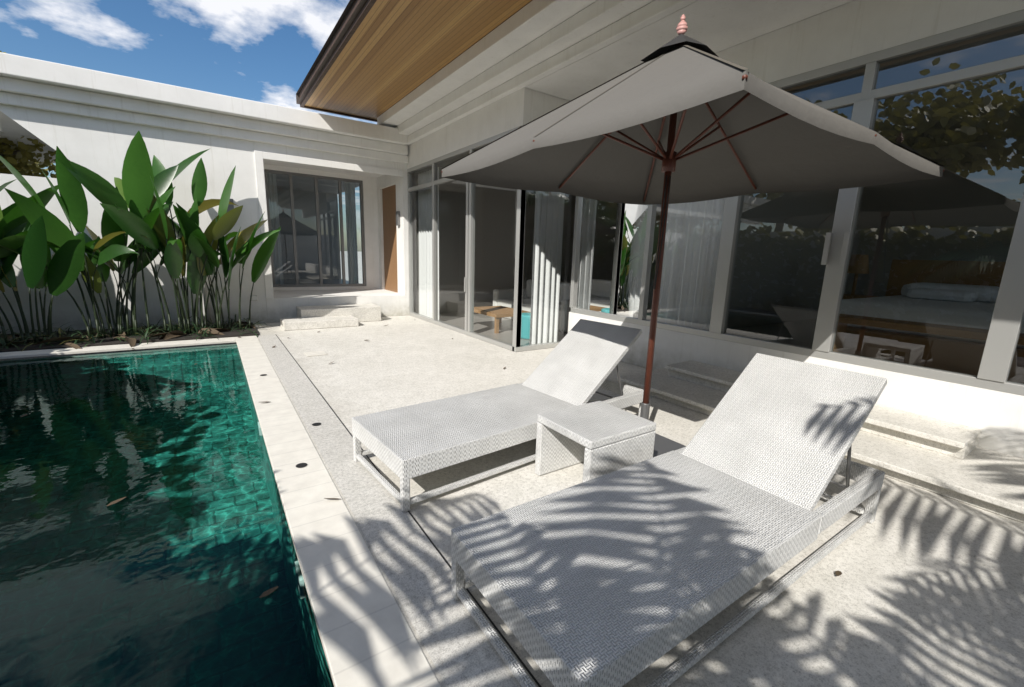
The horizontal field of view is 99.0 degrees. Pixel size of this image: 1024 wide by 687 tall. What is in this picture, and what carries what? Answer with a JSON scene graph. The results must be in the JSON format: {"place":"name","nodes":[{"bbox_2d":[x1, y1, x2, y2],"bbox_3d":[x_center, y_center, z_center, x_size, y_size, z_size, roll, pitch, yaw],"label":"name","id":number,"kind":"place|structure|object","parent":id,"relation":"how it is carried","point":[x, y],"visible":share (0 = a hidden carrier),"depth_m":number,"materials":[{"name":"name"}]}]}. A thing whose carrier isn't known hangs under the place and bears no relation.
{"place":"outdoors","nodes":[
{"label":"outdoors","id":0,"kind":"place"},
{"bbox_2d":[0,342,236,360],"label":"pool waterline tiles","id":1,"kind":"object","parent":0,"point":[113,352],"visible":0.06,"depth_m":5.88,"materials":[{"name":"green tile"}]},
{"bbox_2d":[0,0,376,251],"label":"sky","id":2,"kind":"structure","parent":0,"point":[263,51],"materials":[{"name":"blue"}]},
{"bbox_2d":[0,336,440,686],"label":"pool coping","id":3,"kind":"object","parent":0,"point":[367,637],"visible":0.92,"depth_m":2.04,"materials":[{"name":"beige stone"}]},
{"bbox_2d":[260,374,320,467],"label":"fallen leaves","id":4,"kind":"object","parent":3,"relation":"in","point":[300,465],"visible":1,"depth_m":2.90,"materials":[{"name":"black plant"}]},
{"bbox_2d":[276,174,358,278],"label":"wing room walls","id":5,"kind":"structure","parent":0,"point":[305,223],"depth_m":13.50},
{"bbox_2d":[253,251,1023,686],"bbox_3d":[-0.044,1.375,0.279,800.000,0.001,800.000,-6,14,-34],"label":"deck","id":6,"kind":"structure","parent":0,"point":[925,589],"depth_m":2.15,"materials":[{"name":"beige stone"}]},
{"bbox_2d":[0,51,69,177],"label":"tree","id":7,"kind":"object","parent":6,"relation":"on","point":[18,157],"visible":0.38,"depth_m":8.40,"materials":[{"name":"green plant"}]},
{"bbox_2d":[0,173,214,333],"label":"boundary wall","id":8,"kind":"structure","parent":6,"relation":"on","point":[65,309],"depth_m":6.83,"materials":[{"name":"white paint"}]},
{"bbox_2d":[0,322,258,351],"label":"planter soil","id":9,"kind":"structure","parent":6,"relation":"on","point":[189,336],"depth_m":6.42,"materials":[{"name":"brown soil"}]},
{"bbox_2d":[0,179,57,279],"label":"heliconia leaves","id":10,"kind":"object","parent":9,"relation":"on","point":[14,221],"visible":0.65,"depth_m":5.76,"materials":[{"name":"green plant"}]},
{"bbox_2d":[0,206,96,342],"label":"heliconia leaves","id":11,"kind":"object","parent":9,"relation":"on","point":[63,264],"visible":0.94,"depth_m":5.79,"materials":[{"name":"green plant"}]},
{"bbox_2d":[0,131,208,338],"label":"heliconia leaves","id":12,"kind":"object","parent":9,"relation":"on","point":[134,187],"visible":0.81,"depth_m":6.18,"materials":[{"name":"green plant"}]},
{"bbox_2d":[0,321,254,348],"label":"dry plant leaves","id":13,"kind":"object","parent":9,"relation":"on","point":[165,336],"visible":0.64,"depth_m":6.46,"materials":[{"name":"brown plant"}]},
{"bbox_2d":[0,314,269,350],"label":"ground cover plant","id":14,"kind":"object","parent":9,"relation":"on","point":[59,329],"visible":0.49,"depth_m":6.45,"materials":[{"name":"green plant"}]},
{"bbox_2d":[56,155,279,333],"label":"heliconia leaves","id":15,"kind":"object","parent":9,"relation":"on","point":[178,254],"visible":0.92,"depth_m":6.61,"materials":[{"name":"green plant"}]},
{"bbox_2d":[168,203,280,330],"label":"heliconia leaves","id":16,"kind":"object","parent":9,"relation":"on","point":[188,226],"visible":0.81,"depth_m":7.00,"materials":[{"name":"green plant"}]},
{"bbox_2d":[0,104,415,323],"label":"wing walls","id":17,"kind":"structure","parent":6,"relation":"on","point":[98,146],"depth_m":7.78,"materials":[{"name":"white paint"}]},
{"bbox_2d":[0,52,407,163],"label":"wing cornice","id":18,"kind":"structure","parent":17,"relation":"attached to","point":[30,83],"depth_m":6.88,"materials":[{"name":"white paint"}]},
{"bbox_2d":[203,279,210,323],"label":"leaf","id":19,"kind":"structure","parent":17,"relation":"attached to","point":[205,291],"depth_m":7.70,"materials":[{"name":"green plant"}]},
{"bbox_2d":[250,295,256,300],"bbox_3d":[-4.760,-0.838,8.069,0.110,0.100,0.020,-6,14,-34],"label":"wall socket","id":20,"kind":"object","parent":17,"relation":"attached to","point":[254,297],"depth_m":8.06,"materials":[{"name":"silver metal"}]},
{"bbox_2d":[267,173,358,283],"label":"wing curtains","id":21,"kind":"object","parent":17,"relation":"attached to","point":[350,205],"visible":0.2,"depth_m":10.60,"materials":[{"name":"white fabric"}]},
{"bbox_2d":[226,199,399,225],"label":"wall lamps","id":22,"kind":"object","parent":17,"relation":"attached to","point":[230,206],"depth_m":9.47,"materials":[{"name":"silver metal"}]},
{"bbox_2d":[264,169,365,286],"bbox_3d":[-4.484,-2.577,10.146,2.070,2.500,0.080,-6,14,-34],"label":"window frame","id":23,"kind":"object","parent":17,"relation":"in","point":[315,177],"visible":0.85,"depth_m":10.12,"materials":[{"name":"grey metal"}]},
{"bbox_2d":[284,279,348,283],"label":"wing room floor","id":24,"kind":"structure","parent":17,"relation":"in","point":[314,281],"depth_m":12.86,"materials":[{"name":"grey"}]},
{"bbox_2d":[254,150,402,298],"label":"wing trim","id":25,"kind":"structure","parent":17,"relation":"attached to","point":[260,156],"depth_m":8.08,"materials":[{"name":"white paint"}]},
{"bbox_2d":[382,185,397,292],"bbox_3d":[-2.822,-2.433,10.303,0.050,2.400,1.100,-6,14,-34],"label":"wooden door","id":26,"kind":"structure","parent":17,"relation":"in","point":[389,235],"depth_m":10.33,"materials":[{"name":"brown wood"}]},
{"bbox_2d":[304,351,326,356],"bbox_3d":[-2.669,0.136,5.945,0.250,0.006,0.250,-6,14,-34],"label":"deck skimmer lid","id":27,"kind":"object","parent":6,"relation":"on","point":[314,353],"visible":1,"depth_m":5.93,"materials":[{"name":"plastic"}]},
{"bbox_2d":[280,304,380,330],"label":"steps","id":28,"kind":"structure","parent":6,"relation":"on","point":[325,316],"depth_m":8.21,"materials":[{"name":"beige stone"}]},
{"bbox_2d":[257,334,538,686],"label":"paving strip","id":29,"kind":"object","parent":6,"relation":"on","point":[460,649],"visible":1,"depth_m":2.05,"materials":[{"name":"beige stone"}]},
{"bbox_2d":[275,334,541,686],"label":"drain channel","id":30,"kind":"object","parent":6,"relation":"on","point":[509,645],"visible":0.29,"depth_m":1.85,"materials":[{"name":"black metal"}]},
{"bbox_2d":[352,319,643,511],"bbox_3d":[0.048,0.338,3.292,2.240,0.833,0.770,-7,15,-39],"label":"sun lounger","id":31,"kind":"object","parent":6,"relation":"on","point":[575,367],"visible":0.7,"depth_m":3.01,"materials":[{"name":"wicker"}]},
{"bbox_2d":[238,325,841,575],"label":"deck fallen leaves","id":32,"kind":"object","parent":6,"relation":"on","point":[838,573],"visible":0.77,"depth_m":2.48,"materials":[{"name":"brown plant"}]},
{"bbox_2d":[535,401,655,482],"bbox_3d":[0.521,0.671,2.789,0.560,0.410,0.490,-6,14,-34],"label":"side table","id":33,"kind":"object","parent":6,"relation":"on","point":[599,438],"visible":0.8,"depth_m":2.68,"materials":[{"name":"wicker"}]},
{"bbox_2d":[440,309,816,347],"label":"interior floor","id":34,"kind":"structure","parent":6,"relation":"on","point":[800,332],"depth_m":6.69,"materials":[{"name":"beige tile"}]},
{"bbox_2d":[474,306,530,332],"bbox_3d":[-0.262,-0.478,8.434,0.800,0.348,1.100,-6,14,-34],"label":"coffee table","id":35,"kind":"object","parent":34,"relation":"on","point":[498,313],"visible":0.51,"depth_m":8.13,"materials":[{"name":"brown wood"}]},
{"bbox_2d":[521,313,530,339],"bbox_3d":[0.314,-0.303,7.511,0.440,0.408,0.440,-6,14,-34],"label":"living room pouf","id":36,"kind":"object","parent":34,"relation":"on","point":[525,327],"visible":0.27,"depth_m":7.32,"materials":[{"name":"teal fabric"}]},
{"bbox_2d":[493,279,570,332],"bbox_3d":[0.723,-0.880,9.336,1.100,0.838,2.600,-6,14,-34],"label":"living room sofa","id":37,"kind":"object","parent":34,"relation":"on","point":[503,297],"visible":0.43,"depth_m":9.29,"materials":[{"name":"white fabric"}]},
{"bbox_2d":[833,314,1023,352],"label":"bedroom bench","id":38,"kind":"object","parent":34,"relation":"on","point":[844,320],"visible":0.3,"depth_m":3.83,"materials":[{"name":"brown wood"}]},
{"bbox_2d":[842,259,1023,383],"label":"bed","id":39,"kind":"object","parent":34,"relation":"on","point":[960,356],"visible":0.51,"depth_m":4.27,"materials":[{"name":"brown wood"}]},
{"bbox_2d":[840,284,1023,347],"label":"bed","id":40,"kind":"object","parent":39,"relation":"on","point":[971,314],"visible":0.32,"depth_m":4.17,"materials":[{"name":"white fabric"}]},
{"bbox_2d":[905,283,999,302],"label":"bedroom pillows","id":41,"kind":"object","parent":40,"relation":"on","point":[951,292],"visible":0.9,"depth_m":4.85,"materials":[{"name":"fabric"}]},
{"bbox_2d":[640,402,685,456],"bbox_3d":[0.994,0.613,3.301,0.500,0.350,0.500,-6,14,-34],"label":"parasol base","id":42,"kind":"object","parent":6,"relation":"on","point":[662,445],"visible":0.25,"depth_m":3.27,"materials":[{"name":"grey metal"}]},
{"bbox_2d":[451,353,886,686],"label":"sun lounger","id":43,"kind":"object","parent":6,"relation":"on","point":[620,577],"visible":1,"depth_m":1.79,"materials":[{"name":"wicker"}]},
{"bbox_2d":[441,42,944,403],"bbox_3d":[1.032,-0.592,3.057,2.274,2.750,2.274,-6,14,-34],"label":"parasol frame","id":44,"kind":"object","parent":6,"relation":"on","point":[669,158],"visible":0.5,"depth_m":2.99,"materials":[{"name":"brown wood"}]},
{"bbox_2d":[654,175,670,289],"bbox_3d":[1.005,-0.743,2.943,0.138,0.752,0.023,-16,21,-56],"label":"parasol cord","id":45,"kind":"object","parent":44,"relation":"hanging from","point":[656,270],"visible":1,"depth_m":2.94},
{"bbox_2d":[442,44,943,204],"bbox_3d":[1.061,-1.507,2.872,2.260,0.822,2.260,-6,14,-34],"label":"umbrella canopy","id":46,"kind":"object","parent":44,"relation":"attached to","point":[804,146],"visible":0.91,"depth_m":3.02,"materials":[{"name":"grey fabric"}]},
{"bbox_2d":[641,34,717,61],"bbox_3d":[1.074,-1.897,2.792,0.380,0.145,0.380,-6,14,-34],"label":"umbrella top cap","id":47,"kind":"object","parent":46,"relation":"on","point":[685,39],"visible":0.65,"depth_m":2.78,"materials":[{"name":"grey fabric"}]},
{"bbox_2d":[676,14,687,34],"bbox_3d":[1.077,-2.005,2.771,0.070,0.135,0.070,-6,14,-34],"label":"umbrella finial","id":48,"kind":"object","parent":47,"relation":"on","point":[682,27],"visible":0.84,"depth_m":2.75,"materials":[{"name":"pink plastic"}]},
{"bbox_2d":[441,44,945,168],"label":"parasol seams","id":49,"kind":"object","parent":46,"relation":"attached to","point":[726,61],"visible":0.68,"depth_m":2.67,"materials":[{"name":"grey fabric"}]},
{"bbox_2d":[406,0,1023,458],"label":"wing walls","id":50,"kind":"structure","parent":6,"relation":"on","point":[768,40],"depth_m":3.97,"materials":[{"name":"white paint"}]},
{"bbox_2d":[296,0,531,114],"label":"wing roof","id":51,"kind":"structure","parent":50,"relation":"on","point":[343,31],"depth_m":5.95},
{"bbox_2d":[299,0,376,121],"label":"wing fascia","id":52,"kind":"structure","parent":51,"relation":"attached to","point":[358,20],"depth_m":5.99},
{"bbox_2d":[305,0,530,119],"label":"wooden soffit","id":53,"kind":"structure","parent":51,"relation":"attached to","point":[393,52],"depth_m":5.71,"materials":[{"name":"brown wood"}]},
{"bbox_2d":[377,0,697,145],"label":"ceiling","id":54,"kind":"structure","parent":50,"relation":"attached to","point":[532,41],"depth_m":5.21,"materials":[{"name":"white paint"}]},
{"bbox_2d":[418,167,724,343],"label":"wing curtains","id":55,"kind":"object","parent":50,"relation":"attached to","point":[691,250],"visible":0.29,"depth_m":5.81,"materials":[{"name":"white fabric"}]},
{"bbox_2d":[407,9,1023,395],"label":"wing window frames","id":56,"kind":"structure","parent":50,"relation":"in","point":[1001,342],"depth_m":3.88,"materials":[{"name":"grey metal"}]},
{"bbox_2d":[574,197,640,317],"bbox_3d":[0.057,-1.599,7.144,1.000,3.030,6.665,-6,14,-34],"label":"wing glass","id":57,"kind":"object","parent":56,"relation":"in","point":[607,234],"visible":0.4,"depth_m":6.20,"materials":[{"name":"clear glass"}]},
{"bbox_2d":[617,360,1023,522],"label":"steps","id":58,"kind":"structure","parent":6,"relation":"on","point":[952,460],"depth_m":3.10,"materials":[{"name":"beige stone"}]},
{"bbox_2d":[414,25,1023,328],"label":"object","id":59,"kind":"structure","parent":0,"point":[969,135],"depth_m":6.56,"materials":[{"name":"clear glass"}]},
{"bbox_2d":[842,254,878,298],"bbox_3d":[4.721,-0.693,6.055,0.450,1.050,0.450,-6,14,-34],"label":"table lamp","id":60,"kind":"object","parent":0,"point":[858,263],"visible":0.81,"depth_m":5.89,"materials":[{"name":"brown wood"}]},
{"bbox_3d":[-3.624,1.433,2.883,3.550,1.320,7.300,-6,14,-34],"label":"pool","id":61,"kind":"object","parent":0,"visible":0},
{"bbox_2d":[0,344,333,686],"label":"pool water","id":62,"kind":"structure","parent":61,"relation":"in","point":[174,564],"depth_m":2.25,"materials":[{"name":"teal liquid"}]},
{"bbox_2d":[21,358,277,597],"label":"floating leaves","id":63,"kind":"object","parent":62,"relation":"on","point":[267,592],"visible":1,"depth_m":1.91,"materials":[{"name":"brown plant"}]}
]}

